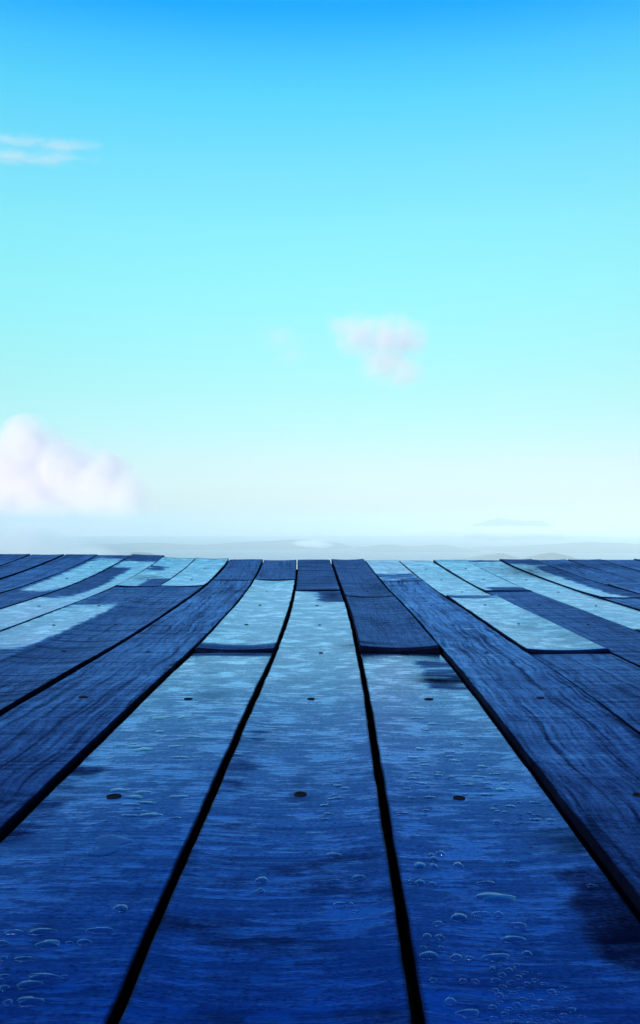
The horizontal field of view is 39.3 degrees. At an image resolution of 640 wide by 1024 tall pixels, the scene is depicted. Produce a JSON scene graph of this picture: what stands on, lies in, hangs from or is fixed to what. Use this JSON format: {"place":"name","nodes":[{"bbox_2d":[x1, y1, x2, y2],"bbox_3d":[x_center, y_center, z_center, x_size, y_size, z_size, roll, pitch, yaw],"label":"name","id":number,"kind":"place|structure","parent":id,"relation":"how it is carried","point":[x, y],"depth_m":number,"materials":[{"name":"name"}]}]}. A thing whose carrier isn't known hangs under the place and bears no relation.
{"place":"outdoors","nodes":[
{"label":"outdoors","id":0,"kind":"place"},
{"bbox_2d":[128,552,155,555],"bbox_3d":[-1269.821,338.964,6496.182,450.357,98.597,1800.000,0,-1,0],"label":"hill","id":1,"kind":"structure","parent":0,"point":[141,553],"depth_m":6428.15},
{"bbox_2d":[0,539,351,549],"bbox_3d":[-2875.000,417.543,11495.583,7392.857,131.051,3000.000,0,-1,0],"label":"hill","id":2,"kind":"structure","parent":0,"point":[296,544],"depth_m":10754.18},
{"bbox_2d":[0,536,639,1023],"bbox_3d":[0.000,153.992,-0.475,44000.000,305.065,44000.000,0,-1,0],"label":"ground","id":3,"kind":"structure","parent":0,"point":[326,554],"depth_m":11711.32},
{"bbox_2d":[0,554,639,1023],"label":"wooden deck","id":4,"kind":"structure","parent":3,"relation":"on","point":[290,690],"depth_m":1.07,"materials":[{"name":"blue wood"}]},
{"bbox_2d":[0,0,639,536],"label":"sky","id":5,"kind":"structure","parent":0,"point":[268,267],"materials":[{"name":"blue"}]},
{"bbox_2d":[462,553,520,559],"bbox_3d":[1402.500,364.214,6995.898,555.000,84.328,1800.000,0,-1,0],"label":"hill","id":6,"kind":"structure","parent":0,"point":[497,556],"depth_m":6847.20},
{"bbox_2d":[353,542,639,552],"bbox_3d":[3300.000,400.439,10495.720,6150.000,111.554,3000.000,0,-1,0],"label":"hill","id":7,"kind":"structure","parent":0,"point":[589,547],"depth_m":9845.83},
{"bbox_2d":[461,518,568,540],"bbox_3d":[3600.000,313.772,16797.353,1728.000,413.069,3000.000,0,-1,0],"label":"hill","id":8,"kind":"structure","parent":0,"point":[498,529],"depth_m":15981.66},
{"bbox_2d":[523,553,579,559],"bbox_3d":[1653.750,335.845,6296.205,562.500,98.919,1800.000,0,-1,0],"label":"hill","id":9,"kind":"structure","parent":0,"point":[549,556],"depth_m":6164.78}
]}

